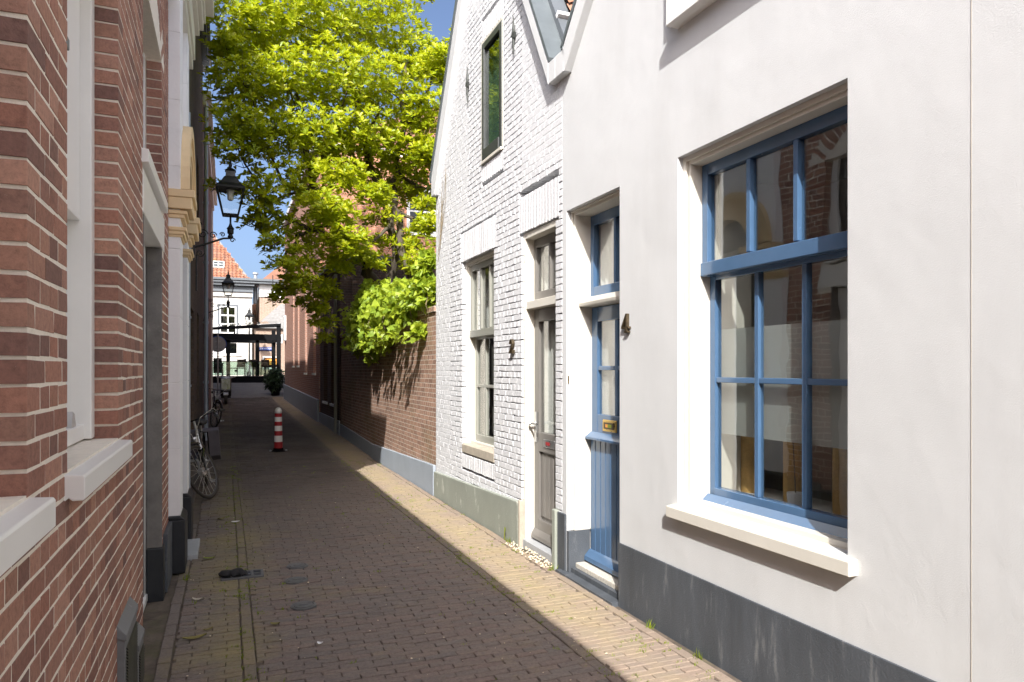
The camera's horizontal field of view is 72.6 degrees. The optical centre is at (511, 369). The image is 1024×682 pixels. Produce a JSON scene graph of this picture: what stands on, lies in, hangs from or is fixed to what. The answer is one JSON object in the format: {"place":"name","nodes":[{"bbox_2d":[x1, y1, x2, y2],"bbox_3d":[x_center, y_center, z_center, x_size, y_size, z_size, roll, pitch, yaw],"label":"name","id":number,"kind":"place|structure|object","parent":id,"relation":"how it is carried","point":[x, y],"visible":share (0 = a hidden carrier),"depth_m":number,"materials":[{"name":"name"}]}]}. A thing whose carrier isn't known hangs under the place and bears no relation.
{"place":"outdoors","nodes":[
{"label":"outdoors","id":0,"kind":"place"},
{"bbox_2d":[0,0,171,681],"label":"brick house","id":1,"kind":"structure","parent":0,"point":[85,551],"depth_m":2.64,"materials":[{"name":"red brick"}]},
{"bbox_2d":[0,497,55,575],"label":"window","id":2,"kind":"structure","parent":1,"relation":"in","point":[23,526],"depth_m":1.41,"materials":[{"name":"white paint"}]},
{"bbox_2d":[64,0,132,500],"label":"window","id":3,"kind":"structure","parent":1,"relation":"in","point":[81,481],"depth_m":2.80,"materials":[{"name":"white paint"}]},
{"bbox_2d":[143,245,147,611],"bbox_3d":[-2.362,0.380,4.284,0.115,2.440,1.170,0,0,-22],"label":"door","id":4,"kind":"structure","parent":1,"relation":"in","point":[145,598],"depth_m":4.76,"materials":[{"name":"white paint"}]},
{"bbox_2d":[141,52,167,212],"bbox_3d":[-2.290,-1.800,4.319,0.195,1.400,1.330,0,0,-22],"label":"window","id":5,"kind":"structure","parent":1,"relation":"in","point":[149,168],"depth_m":4.33,"materials":[{"name":"white paint"}]},
{"bbox_2d":[213,383,283,397],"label":"quay pavement","id":6,"kind":"structure","parent":0,"point":[248,390],"depth_m":33.59,"materials":[{"name":"grey stone"}]},
{"bbox_2d":[213,321,280,382],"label":"glass terrace","id":7,"kind":"structure","parent":6,"relation":"on","point":[274,338],"depth_m":37.84,"materials":[{"name":"black"}]},
{"bbox_2d":[237,359,245,376],"bbox_3d":[-14.660,-0.090,37.780,0.449,0.921,0.533,0,0,-22],"label":"terrace chair","id":8,"kind":"object","parent":7,"relation":"on","point":[241,364],"visible":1,"depth_m":37.57,"materials":[{"name":"metal"}]},
{"bbox_2d":[249,360,256,375],"bbox_3d":[-14.094,-0.090,37.980,0.449,0.921,0.533,0,0,-22],"label":"terrace chair","id":9,"kind":"object","parent":7,"relation":"on","point":[252,364],"visible":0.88,"depth_m":37.76,"materials":[{"name":"metal"}]},
{"bbox_2d":[260,360,268,375],"bbox_3d":[-13.531,-0.090,38.189,0.449,0.921,0.533,0,0,-22],"label":"terrace chair","id":10,"kind":"object","parent":7,"relation":"on","point":[264,364],"visible":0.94,"depth_m":37.99,"materials":[{"name":"metal"}]},
{"bbox_2d":[245,307,253,375],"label":"lamp post","id":11,"kind":"object","parent":6,"relation":"on","point":[249,314],"visible":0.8,"depth_m":44.41,"materials":[{"name":"metal"}]},
{"bbox_2d":[262,368,284,395],"bbox_3d":[-10.943,0.550,32.227,1.169,1.308,1.141,0,0,-22],"label":"potted shrub","id":12,"kind":"object","parent":6,"relation":"on","point":[274,378],"visible":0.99,"depth_m":32.03,"materials":[{"name":"green plant"}]},
{"bbox_2d":[203,0,454,304],"label":"sky","id":13,"kind":"structure","parent":0,"point":[439,14],"materials":[{"name":"blue"}]},
{"bbox_2d":[143,383,741,681],"bbox_3d":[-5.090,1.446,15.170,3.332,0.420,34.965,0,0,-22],"label":"street","id":14,"kind":"structure","parent":0,"point":[283,527],"depth_m":4.99,"materials":[{"name":"brown brick"}]},
{"bbox_2d":[168,0,216,573],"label":"portal house","id":15,"kind":"structure","parent":14,"relation":"on","point":[186,20],"depth_m":5.48,"materials":[{"name":"white paint"}]},
{"bbox_2d":[182,633,206,638],"bbox_3d":[-1.881,1.584,4.134,0.130,0.020,0.046,0,0,-22],"label":"fallen leaf","id":16,"kind":"object","parent":14,"relation":"on","point":[194,637],"visible":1,"depth_m":4.14,"materials":[{"name":"plant"}]},
{"bbox_2d":[188,17,211,487],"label":"row house","id":17,"kind":"structure","parent":14,"relation":"on","point":[201,61],"depth_m":12.26,"materials":[{"name":"brown brick"}]},
{"bbox_2d":[194,159,244,258],"bbox_3d":[-4.603,-2.524,10.974,0.749,1.607,0.427,0,0,-22],"label":"wall lantern","id":18,"kind":"object","parent":17,"relation":"attached to","point":[229,183],"depth_m":10.96,"materials":[{"name":"metal"}]},
{"bbox_2d":[190,408,224,498],"bbox_3d":[-4.095,1.039,9.094,0.661,1.121,1.768,0,0,-22],"label":"bicycle","id":19,"kind":"object","parent":14,"relation":"on","point":[197,442],"visible":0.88,"depth_m":8.91,"materials":[{"name":"metal"}]},
{"bbox_2d":[203,90,216,440],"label":"row house","id":20,"kind":"structure","parent":14,"relation":"on","point":[209,196],"depth_m":16.46,"materials":[{"name":"purple brick"}]},
{"bbox_2d":[208,271,234,318],"bbox_3d":[-8.616,-2.229,20.677,0.736,1.458,0.361,0,0,-22],"label":"wall lantern","id":21,"kind":"object","parent":20,"relation":"attached to","point":[228,281],"depth_m":20.65,"materials":[{"name":"metal"}]},
{"bbox_2d":[208,387,227,426],"bbox_3d":[-7.833,0.950,18.366,0.679,1.086,1.774,0,0,-22],"label":"bicycle","id":22,"kind":"object","parent":14,"relation":"on","point":[216,401],"visible":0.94,"depth_m":17.99,"materials":[{"name":"metal"}]},
{"bbox_2d":[213,334,226,404],"bbox_3d":[-11.196,0.037,26.549,0.617,2.774,0.083,0,0,-22],"label":"road sign","id":23,"kind":"object","parent":14,"relation":"on","point":[219,344],"visible":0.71,"depth_m":26.53,"materials":[{"name":"metal"}]},
{"bbox_2d":[214,370,237,403],"bbox_3d":[-11.524,0.572,28.088,0.880,1.579,1.980,0,0,-22],"label":"motor scooter","id":24,"kind":"object","parent":14,"relation":"on","point":[225,382],"visible":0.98,"depth_m":27.34,"materials":[{"name":"plastic"}]},
{"bbox_2d":[221,569,263,580],"bbox_3d":[-2.097,1.611,5.425,0.310,0.046,0.190,0,0,-22],"label":"storm drain","id":25,"kind":"object","parent":14,"relation":"on","point":[255,573],"visible":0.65,"depth_m":5.38,"materials":[{"name":"metal"}]},
{"bbox_2d":[218,568,247,576],"bbox_3d":[-2.152,1.561,5.376,0.212,0.052,0.105,0,0,-22],"label":"rag","id":26,"kind":"object","parent":25,"relation":"on","point":[235,572],"visible":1,"depth_m":5.36,"materials":[{"name":"black fabric"}]},
{"bbox_2d":[213,235,278,375],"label":"quay house","id":27,"kind":"structure","parent":14,"relation":"on","point":[224,263],"depth_m":51.14,"materials":[{"name":"paint"}]},
{"bbox_2d":[213,357,222,373],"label":"window","id":28,"kind":"structure","parent":27,"relation":"in","point":[214,358],"depth_m":50.68,"materials":[{"name":"glass"}]},
{"bbox_2d":[213,261,223,267],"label":"roof window","id":29,"kind":"structure","parent":27,"relation":"in","point":[216,264],"depth_m":51.80,"materials":[{"name":"white"}]},
{"bbox_2d":[218,304,237,333],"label":"window","id":30,"kind":"structure","parent":27,"relation":"in","point":[225,315],"depth_m":50.90,"materials":[{"name":"white paint"}]},
{"bbox_2d":[224,343,237,354],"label":"window","id":31,"kind":"structure","parent":27,"relation":"in","point":[233,346],"depth_m":51.06,"materials":[{"name":"white paint"}]},
{"bbox_2d":[230,357,236,375],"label":"door","id":32,"kind":"structure","parent":27,"relation":"in","point":[232,364],"depth_m":51.04,"materials":[{"name":"beige paint"}]},
{"bbox_2d":[252,304,255,375],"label":"house","id":33,"kind":"structure","parent":14,"relation":"on","point":[254,311],"depth_m":58.14,"materials":[{"name":"beige brick"}]},
{"bbox_2d":[251,275,284,375],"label":"building","id":34,"kind":"structure","parent":14,"relation":"on","point":[277,314],"depth_m":47.52,"materials":[{"name":"white paint"}]},
{"bbox_2d":[259,347,271,349],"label":"street sign","id":35,"kind":"object","parent":34,"relation":"attached to","point":[265,348],"visible":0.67,"depth_m":47.08,"materials":[{"name":"blue metal"}]},
{"bbox_2d":[263,356,271,368],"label":"window","id":36,"kind":"structure","parent":34,"relation":"in","point":[264,357],"depth_m":47.16,"materials":[{"name":"white paint"}]},
{"bbox_2d":[252,267,284,324],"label":"tan brick house","id":37,"kind":"structure","parent":14,"relation":"on","point":[263,309],"depth_m":52.06,"materials":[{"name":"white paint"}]},
{"bbox_2d":[269,407,286,451],"bbox_3d":[-4.520,1.156,13.493,0.297,0.850,0.297,0,0,23],"label":"bollard","id":38,"kind":"object","parent":14,"relation":"on","point":[278,444],"visible":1,"depth_m":13.43,"materials":[{"name":"plastic"}]},
{"bbox_2d":[284,577,307,584],"bbox_3d":[-1.636,1.603,5.285,0.168,0.034,0.168,0,0,-22],"label":"valve cover","id":39,"kind":"object","parent":14,"relation":"on","point":[293,580],"visible":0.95,"depth_m":5.26,"materials":[{"name":"metal"}]},
{"bbox_2d":[286,563,307,569],"bbox_3d":[-1.745,1.603,5.671,0.168,0.034,0.168,0,0,-22],"label":"valve cover","id":40,"kind":"object","parent":14,"relation":"on","point":[297,565],"visible":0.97,"depth_m":5.65,"materials":[{"name":"metal"}]},
{"bbox_2d":[290,601,315,611],"bbox_3d":[-1.411,1.603,4.721,0.168,0.034,0.168,0,0,-22],"label":"valve cover","id":41,"kind":"object","parent":14,"relation":"on","point":[303,606],"visible":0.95,"depth_m":4.70,"materials":[{"name":"metal"}]},
{"bbox_2d":[196,0,451,345],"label":"magnolia tree","id":42,"kind":"object","parent":14,"relation":"on","point":[228,49],"visible":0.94,"depth_m":11.78,"materials":[{"name":"green plant"}]},
{"bbox_2d":[281,108,438,421],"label":"long brick house","id":43,"kind":"structure","parent":14,"relation":"on","point":[301,388],"depth_m":22.96,"materials":[{"name":"red brick"}]},
{"bbox_2d":[406,190,435,236],"bbox_3d":[-2.704,-4.700,20.855,0.900,1.400,0.068,0,0,-22],"label":"window","id":44,"kind":"structure","parent":43,"relation":"in","point":[411,212],"depth_m":20.76,"materials":[{"name":"white paint"}]},
{"bbox_2d":[319,255,435,434],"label":"side house","id":45,"kind":"structure","parent":14,"relation":"on","point":[330,389],"depth_m":16.69,"materials":[{"name":"brick"}]},
{"bbox_2d":[340,306,435,495],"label":"garden wall","id":46,"kind":"structure","parent":14,"relation":"on","point":[388,411],"depth_m":10.83,"materials":[{"name":"brick"}]},
{"bbox_2d":[336,245,435,366],"bbox_3d":[-2.227,-0.835,11.486,0.781,1.627,5.570,0,0,-22],"label":"ivy","id":47,"kind":"object","parent":46,"relation":"attached to","point":[376,319],"visible":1,"depth_m":10.04,"materials":[{"name":"green plant"}]},
{"bbox_2d":[187,470,607,675],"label":"litter","id":48,"kind":"object","parent":14,"relation":"on","point":[425,633],"visible":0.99,"depth_m":4.52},
{"bbox_2d":[182,460,715,681],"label":"moss","id":49,"kind":"object","parent":14,"relation":"on","point":[457,557],"visible":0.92,"depth_m":5.13,"materials":[{"name":"green plant"}]},
{"bbox_2d":[505,541,551,567],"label":"gravel","id":50,"kind":"structure","parent":14,"relation":"on","point":[530,556],"depth_m":5.94,"materials":[{"name":"white gravel"}]},
{"bbox_2d":[429,0,572,569],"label":"white brick house","id":51,"kind":"structure","parent":0,"point":[497,152],"depth_m":6.78,"materials":[{"name":"brick"}]},
{"bbox_2d":[438,168,445,259],"bbox_3d":[-0.868,-1.905,8.633,0.003,1.111,0.327,0,0,-22],"label":"dry vine","id":52,"kind":"object","parent":51,"relation":"attached to","point":[441,220],"visible":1,"depth_m":8.64,"materials":[{"name":"plant"}]},
{"bbox_2d":[481,16,503,165],"bbox_3d":[-0.155,-2.785,7.056,0.140,1.290,0.623,0,0,-22],"label":"window","id":53,"kind":"structure","parent":51,"relation":"in","point":[492,77],"depth_m":7.23,"materials":[{"name":"green glass"}]},
{"bbox_2d":[462,247,543,462],"bbox_3d":[0.053,-0.219,7.640,0.932,2.302,1.540,0,0,-22],"label":"window","id":54,"kind":"structure","parent":51,"relation":"in","point":[480,272],"depth_m":7.90,"materials":[{"name":"beige paint"}]},
{"bbox_2d":[524,219,561,547],"bbox_3d":[0.332,0.148,6.052,0.200,2.763,0.710,0,0,-22],"label":"door","id":55,"kind":"structure","parent":51,"relation":"in","point":[540,306],"depth_m":6.27,"materials":[{"name":"beige paint"}]},
{"bbox_2d":[555,0,1023,681],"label":"stucco house","id":56,"kind":"structure","parent":0,"point":[795,220],"depth_m":3.48,"materials":[{"name":"paint"}]},
{"bbox_2d":[571,189,619,576],"bbox_3d":[0.731,0.125,5.184,0.248,2.750,0.800,0,0,-22],"label":"door","id":57,"kind":"structure","parent":56,"relation":"in","point":[595,308],"depth_m":5.46,"materials":[{"name":"blue paint"}]},
{"bbox_2d":[666,0,716,28],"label":"window","id":58,"kind":"structure","parent":56,"relation":"in","point":[678,12],"depth_m":4.00,"materials":[{"name":"white paint"}]},
{"bbox_2d":[666,82,856,576],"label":"window","id":59,"kind":"structure","parent":56,"relation":"in","point":[765,205],"depth_m":4.05,"materials":[{"name":"blue paint"}]},
{"bbox_2d":[787,443,801,505],"bbox_3d":[1.439,0.303,3.912,0.099,0.910,0.480,0,0,-22],"label":"orchid","id":60,"kind":"object","parent":56,"relation":"on","point":[794,497],"visible":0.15,"depth_m":3.71,"materials":[{"name":"white ceramic"}]},
{"bbox_2d":[741,436,847,516],"bbox_3d":[1.646,0.289,3.883,0.290,0.939,0.940,0,0,-22],"label":"scratching post","id":61,"kind":"object","parent":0,"point":[838,504],"visible":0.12,"depth_m":3.86,"materials":[{"name":"wood"}]}
]}

